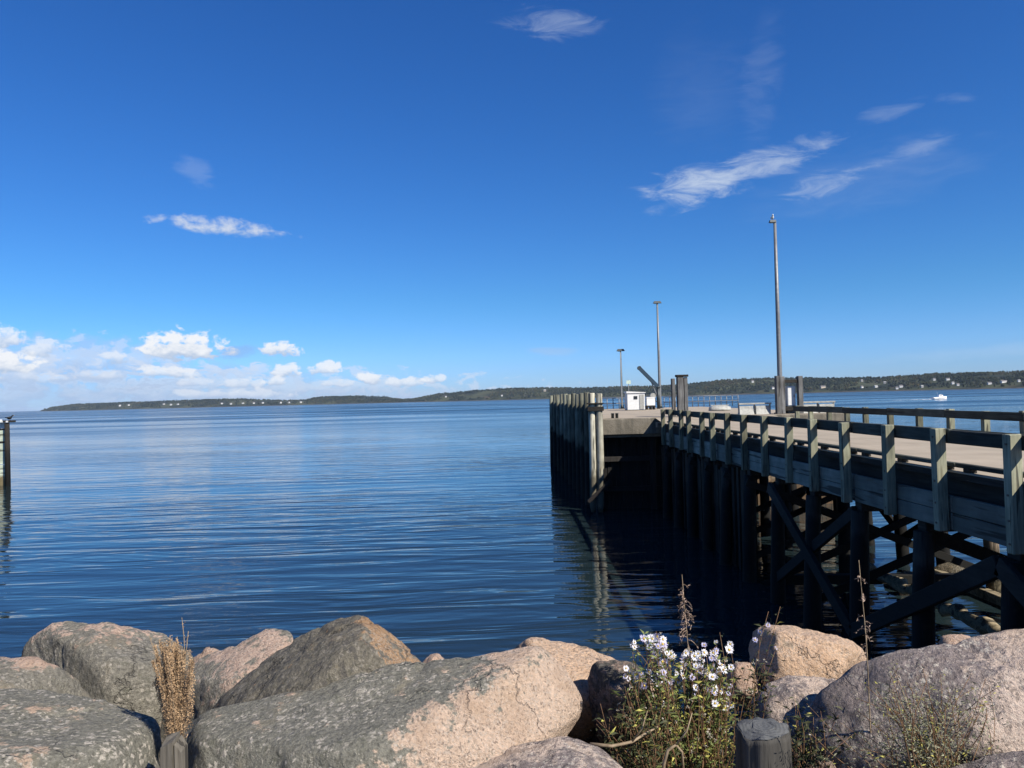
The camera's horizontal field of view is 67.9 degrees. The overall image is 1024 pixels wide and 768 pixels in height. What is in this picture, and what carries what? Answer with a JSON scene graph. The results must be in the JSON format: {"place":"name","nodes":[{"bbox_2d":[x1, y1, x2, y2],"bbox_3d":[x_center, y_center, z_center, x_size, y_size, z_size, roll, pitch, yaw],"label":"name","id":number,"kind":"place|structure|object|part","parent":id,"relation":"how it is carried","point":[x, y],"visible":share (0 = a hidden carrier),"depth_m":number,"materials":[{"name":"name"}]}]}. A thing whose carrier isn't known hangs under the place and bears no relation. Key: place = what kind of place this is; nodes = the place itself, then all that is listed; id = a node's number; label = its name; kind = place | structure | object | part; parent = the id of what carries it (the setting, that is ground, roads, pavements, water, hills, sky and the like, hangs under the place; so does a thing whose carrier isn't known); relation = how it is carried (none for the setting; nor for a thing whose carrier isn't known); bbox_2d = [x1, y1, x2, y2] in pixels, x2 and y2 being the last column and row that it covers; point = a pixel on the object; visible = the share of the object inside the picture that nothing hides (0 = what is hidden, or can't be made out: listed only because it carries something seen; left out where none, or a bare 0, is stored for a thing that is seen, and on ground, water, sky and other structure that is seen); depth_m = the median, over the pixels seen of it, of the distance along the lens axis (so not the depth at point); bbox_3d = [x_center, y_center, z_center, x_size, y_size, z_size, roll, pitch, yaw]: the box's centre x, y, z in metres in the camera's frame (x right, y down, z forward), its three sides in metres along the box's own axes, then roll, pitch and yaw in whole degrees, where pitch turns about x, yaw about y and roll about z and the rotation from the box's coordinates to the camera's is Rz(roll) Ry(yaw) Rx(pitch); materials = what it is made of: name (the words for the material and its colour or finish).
{"place":"outdoors","nodes":[
{"label":"outdoors","id":0,"kind":"place"},
{"bbox_2d":[159,718,739,767],"bbox_3d":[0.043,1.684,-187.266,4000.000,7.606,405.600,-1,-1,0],"label":"ground","id":1,"kind":"structure","parent":0,"point":[732,736],"depth_m":3.35,"materials":[{"name":"soil"}]},
{"bbox_2d":[0,656,90,697],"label":"boulder","id":2,"kind":"object","parent":1,"relation":"on","point":[31,673],"visible":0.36,"depth_m":2.90,"materials":[{"name":"grey stone"}]},
{"bbox_2d":[0,688,161,767],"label":"boulder","id":3,"kind":"object","parent":1,"relation":"on","point":[41,728],"visible":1,"depth_m":2.38,"materials":[{"name":"stone"}]},
{"bbox_2d":[21,621,193,727],"bbox_3d":[-1.887,1.508,3.602,1.038,0.798,0.603,-2,-1,36],"label":"boulder","id":4,"kind":"object","parent":1,"relation":"on","point":[109,662],"visible":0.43,"depth_m":3.35,"materials":[{"name":"grey stone"}]},
{"bbox_2d":[149,621,195,737],"bbox_3d":[-1.089,0.964,2.439,0.167,0.423,0.117,-1,-1,0],"label":"dock plant","id":5,"kind":"object","parent":1,"relation":"on","point":[174,700],"visible":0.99,"depth_m":2.42,"materials":[{"name":"brown plant"}]},
{"bbox_2d":[160,731,187,767],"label":"wooden stake","id":6,"kind":"object","parent":1,"relation":"on","point":[174,750],"visible":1,"depth_m":2.26,"materials":[{"name":"grey wood"}]},
{"bbox_2d":[193,647,217,659],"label":"boulder","id":7,"kind":"object","parent":1,"relation":"on","point":[207,651],"visible":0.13,"depth_m":3.86,"materials":[{"name":"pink stone"}]},
{"bbox_2d":[158,628,293,759],"bbox_3d":[-1.195,1.431,3.325,0.813,0.721,0.543,-2,-1,42],"label":"boulder","id":8,"kind":"object","parent":1,"relation":"on","point":[218,674],"visible":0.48,"depth_m":3.15,"materials":[{"name":"grey stone"}]},
{"bbox_2d":[213,615,420,708],"bbox_3d":[-0.738,1.269,2.992,0.826,0.725,0.863,-1,-1,-37],"label":"boulder","id":9,"kind":"object","parent":1,"relation":"on","point":[328,653],"visible":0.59,"depth_m":2.80,"materials":[{"name":"stone"}]},
{"bbox_2d":[180,646,582,767],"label":"boulder","id":10,"kind":"object","parent":1,"relation":"on","point":[459,712],"visible":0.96,"depth_m":2.42,"materials":[{"name":"stone"}]},
{"bbox_2d":[423,653,443,662],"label":"boulder","id":11,"kind":"object","parent":1,"relation":"on","point":[434,656],"visible":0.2,"depth_m":3.65,"materials":[{"name":"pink stone"}]},
{"bbox_2d":[474,736,622,767],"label":"boulder","id":12,"kind":"object","parent":1,"relation":"on","point":[562,752],"visible":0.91,"depth_m":2.31,"materials":[{"name":"stone"}]},
{"bbox_2d":[590,711,657,747],"bbox_3d":[0.357,1.085,2.395,0.227,0.110,0.048,-1,-1,-7],"label":"dead branch","id":13,"kind":"object","parent":12,"relation":"on","point":[636,738],"visible":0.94,"depth_m":2.39,"materials":[{"name":"beige wood"}]},
{"bbox_2d":[590,685,684,767],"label":"aster","id":14,"kind":"object","parent":12,"relation":"on","point":[640,755],"visible":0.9,"depth_m":2.46,"materials":[{"name":"green plant"}]},
{"bbox_2d":[662,714,691,767],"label":"dead branch","id":15,"kind":"object","parent":14,"relation":"on","point":[667,753],"visible":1,"depth_m":2.31,"materials":[{"name":"beige wood"}]},
{"bbox_2d":[514,637,654,743],"bbox_3d":[0.294,1.330,3.220,0.570,0.559,0.717,-1,-1,-17],"label":"boulder","id":16,"kind":"object","parent":1,"relation":"on","point":[576,662],"visible":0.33,"depth_m":3.05,"materials":[{"name":"beige stone"}]},
{"bbox_2d":[590,719,730,767],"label":"boulder","id":17,"kind":"object","parent":1,"relation":"on","point":[594,739],"visible":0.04,"depth_m":2.87,"materials":[{"name":"stone"}]},
{"bbox_2d":[587,660,649,743],"bbox_3d":[0.402,1.186,2.867,0.232,0.324,0.390,-1,-1,0],"label":"boulder","id":18,"kind":"object","parent":17,"relation":"on","point":[604,678],"visible":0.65,"depth_m":2.76,"materials":[{"name":"stone"}]},
{"bbox_2d":[677,578,699,713],"bbox_3d":[0.653,1.054,2.819,0.106,0.688,0.111,-1,-1,0],"label":"dead stalk","id":19,"kind":"object","parent":17,"relation":"on","point":[683,616],"visible":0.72,"depth_m":2.83,"materials":[{"name":"brown plant"}]},
{"bbox_2d":[610,629,720,767],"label":"aster","id":20,"kind":"object","parent":1,"relation":"on","point":[660,679],"visible":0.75,"depth_m":2.57,"materials":[{"name":"green plant"}]},
{"bbox_2d":[649,640,750,767],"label":"aster","id":21,"kind":"object","parent":1,"relation":"on","point":[715,722],"visible":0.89,"depth_m":2.61,"materials":[{"name":"green plant"}]},
{"bbox_2d":[699,607,785,767],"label":"aster","id":22,"kind":"object","parent":1,"relation":"on","point":[753,690],"visible":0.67,"depth_m":2.73,"materials":[{"name":"green plant"}]},
{"bbox_2d":[725,662,760,704],"bbox_3d":[0.967,1.242,3.148,0.141,0.203,0.231,-2,-1,36],"label":"boulder","id":23,"kind":"object","parent":1,"relation":"on","point":[745,674],"visible":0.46,"depth_m":3.08,"materials":[{"name":"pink stone"}]},
{"bbox_2d":[735,717,791,767],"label":"cut post","id":24,"kind":"object","parent":1,"relation":"on","point":[762,743],"visible":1,"depth_m":2.28,"materials":[{"name":"grey wood"}]},
{"bbox_2d":[750,675,835,748],"bbox_3d":[1.128,1.397,2.920,0.450,0.570,0.556,-1,-1,0],"label":"boulder","id":25,"kind":"object","parent":1,"relation":"on","point":[810,688],"visible":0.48,"depth_m":2.79,"materials":[{"name":"stone"}]},
{"bbox_2d":[749,625,866,687],"bbox_3d":[1.258,1.290,3.266,0.448,0.563,0.681,-2,-1,37],"label":"boulder","id":26,"kind":"object","parent":1,"relation":"on","point":[804,652],"visible":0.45,"depth_m":3.06,"materials":[{"name":"beige stone"}]},
{"bbox_2d":[792,749,835,767],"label":"boulder","id":27,"kind":"object","parent":1,"relation":"on","point":[826,763],"visible":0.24,"depth_m":2.45,"materials":[{"name":"stone"}]},
{"bbox_2d":[782,697,855,767],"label":"shrub","id":28,"kind":"object","parent":1,"relation":"on","point":[802,754],"visible":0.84,"depth_m":2.43,"materials":[{"name":"green plant"}]},
{"bbox_2d":[802,659,1007,767],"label":"shrub","id":29,"kind":"object","parent":1,"relation":"on","point":[935,760],"visible":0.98,"depth_m":2.14,"materials":[{"name":"green plant"}]},
{"bbox_2d":[893,668,924,759],"bbox_3d":[1.141,0.961,2.179,0.084,0.294,0.023,-1,-1,0],"label":"dead stalk","id":30,"kind":"object","parent":1,"relation":"on","point":[904,696],"visible":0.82,"depth_m":2.18,"materials":[{"name":"brown plant"}]},
{"bbox_2d":[800,629,1023,767],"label":"boulder","id":31,"kind":"object","parent":1,"relation":"on","point":[994,658],"visible":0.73,"depth_m":2.46,"materials":[{"name":"stone"}]},
{"bbox_2d":[853,564,872,732],"bbox_3d":[1.148,0.966,2.468,0.062,0.780,0.069,-2,-1,30],"label":"dead stalk","id":32,"kind":"object","parent":31,"relation":"on","point":[863,598],"visible":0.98,"depth_m":2.46,"materials":[{"name":"brown plant"}]},
{"bbox_2d":[938,634,970,644],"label":"boulder","id":33,"kind":"object","parent":1,"relation":"on","point":[954,639],"visible":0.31,"depth_m":4.23,"materials":[{"name":"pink stone"}]},
{"bbox_2d":[950,751,1023,767],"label":"boulder","id":34,"kind":"object","parent":1,"relation":"on","point":[1013,759],"visible":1,"depth_m":2.04,"materials":[{"name":"stone"}]},
{"bbox_2d":[0,388,1023,718],"bbox_3d":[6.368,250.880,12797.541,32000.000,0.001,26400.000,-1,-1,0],"label":"water","id":35,"kind":"structure","parent":0,"point":[444,530],"depth_m":38.01,"materials":[{"name":"blue liquid"}]},
{"bbox_2d":[0,420,15,485],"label":"mooring dolphin","id":36,"kind":"object","parent":35,"relation":"in","point":[5,474],"visible":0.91,"depth_m":69.56,"materials":[{"name":"grey wood"}]},
{"bbox_2d":[549,392,843,511],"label":"pier head","id":37,"kind":"object","parent":35,"relation":"in","point":[601,458],"visible":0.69,"depth_m":45.88},
{"bbox_2d":[602,397,624,408],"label":"railing","id":38,"kind":"object","parent":37,"relation":"on","point":[613,403],"visible":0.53,"depth_m":78.69,"materials":[{"name":"metal"}]},
{"bbox_2d":[617,349,624,408],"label":"lamp post","id":39,"kind":"object","parent":37,"relation":"on","point":[621,405],"visible":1,"depth_m":77.93,"materials":[{"name":"metal"}]},
{"bbox_2d":[624,391,645,409],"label":"hut","id":40,"kind":"object","parent":37,"relation":"on","point":[634,400],"visible":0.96,"depth_m":68.22,"materials":[{"name":"white paint"}]},
{"bbox_2d":[639,394,643,408],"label":"door","id":41,"kind":"structure","parent":40,"relation":"in","point":[641,397],"depth_m":68.20,"materials":[{"name":"grey paint"}]},
{"bbox_2d":[637,366,660,408],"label":"crane","id":42,"kind":"object","parent":37,"relation":"on","point":[648,377],"visible":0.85,"depth_m":72.86,"materials":[{"name":"metal"}]},
{"bbox_2d":[645,397,655,409],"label":"ice box","id":43,"kind":"object","parent":37,"relation":"on","point":[650,402],"visible":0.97,"depth_m":69.58,"materials":[{"name":"white paint"}]},
{"bbox_2d":[653,301,661,407],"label":"lamp post","id":44,"kind":"object","parent":37,"relation":"on","point":[658,348],"visible":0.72,"depth_m":74.97,"materials":[{"name":"metal"}]},
{"bbox_2d":[671,374,687,416],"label":"fender frame","id":45,"kind":"object","parent":37,"relation":"on","point":[682,390],"visible":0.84,"depth_m":45.83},
{"bbox_2d":[663,395,738,407],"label":"railing","id":46,"kind":"object","parent":37,"relation":"on","point":[703,401],"visible":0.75,"depth_m":78.73,"materials":[{"name":"metal"}]},
{"bbox_2d":[709,405,730,410],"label":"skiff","id":47,"kind":"object","parent":37,"relation":"on","point":[718,408],"visible":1,"depth_m":57.64,"materials":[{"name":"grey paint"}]},
{"bbox_2d":[738,402,771,414],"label":"barrier","id":48,"kind":"object","parent":37,"relation":"on","point":[748,410],"visible":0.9,"depth_m":46.27,"materials":[{"name":"grey paint"}]},
{"bbox_2d":[769,220,786,413],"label":"lamp post","id":49,"kind":"object","parent":37,"relation":"on","point":[778,345],"visible":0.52,"depth_m":46.61,"materials":[{"name":"metal"}]},
{"bbox_2d":[774,376,803,413],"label":"fender frame","id":50,"kind":"object","parent":37,"relation":"on","point":[779,385],"visible":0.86,"depth_m":45.82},
{"bbox_2d":[785,386,795,413],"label":"cabinet","id":51,"kind":"object","parent":37,"relation":"on","point":[790,400],"visible":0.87,"depth_m":46.14,"materials":[{"name":"metal"}]},
{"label":"door","id":52,"kind":"part","parent":51,"relation":"part of","materials":[{"name":"white paint"}]},
{"bbox_2d":[804,401,834,412],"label":"barrier","id":53,"kind":"object","parent":37,"relation":"on","point":[817,404],"visible":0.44,"depth_m":46.31,"materials":[{"name":"grey paint"}]},
{"bbox_2d":[658,406,1023,660],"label":"approach pier","id":54,"kind":"structure","parent":35,"relation":"in","point":[938,484],"depth_m":20.77,"materials":[{"name":"grey wood"}]},
{"bbox_2d":[884,571,911,586],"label":"boulder","id":55,"kind":"object","parent":35,"relation":"in","point":[901,572],"visible":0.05,"depth_m":26.18,"materials":[{"name":"stone"}]},
{"bbox_2d":[930,394,946,398],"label":"motorboat","id":56,"kind":"object","parent":35,"relation":"on","point":[940,396],"visible":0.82,"depth_m":453.95,"materials":[{"name":"white plastic"}]},
{"bbox_2d":[935,562,964,572],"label":"boulder","id":57,"kind":"object","parent":35,"relation":"in","point":[948,567],"visible":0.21,"depth_m":26.94,"materials":[{"name":"stone"}]},
{"bbox_2d":[0,0,1023,411],"label":"sky","id":58,"kind":"structure","parent":0,"point":[200,199],"materials":[{"name":"blue"}]},
{"bbox_2d":[46,372,1023,410],"bbox_3d":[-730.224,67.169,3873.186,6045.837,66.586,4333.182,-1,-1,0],"label":"hills","id":59,"kind":"structure","parent":0,"point":[482,394],"depth_m":3657.61,"materials":[{"name":"green plant"}]},
{"bbox_2d":[41,370,1023,410],"bbox_3d":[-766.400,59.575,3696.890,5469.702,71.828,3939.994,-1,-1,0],"label":"wood","id":60,"kind":"object","parent":59,"relation":"on","point":[970,378],"visible":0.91,"depth_m":3239.22,"materials":[{"name":"green plant"}]}
]}

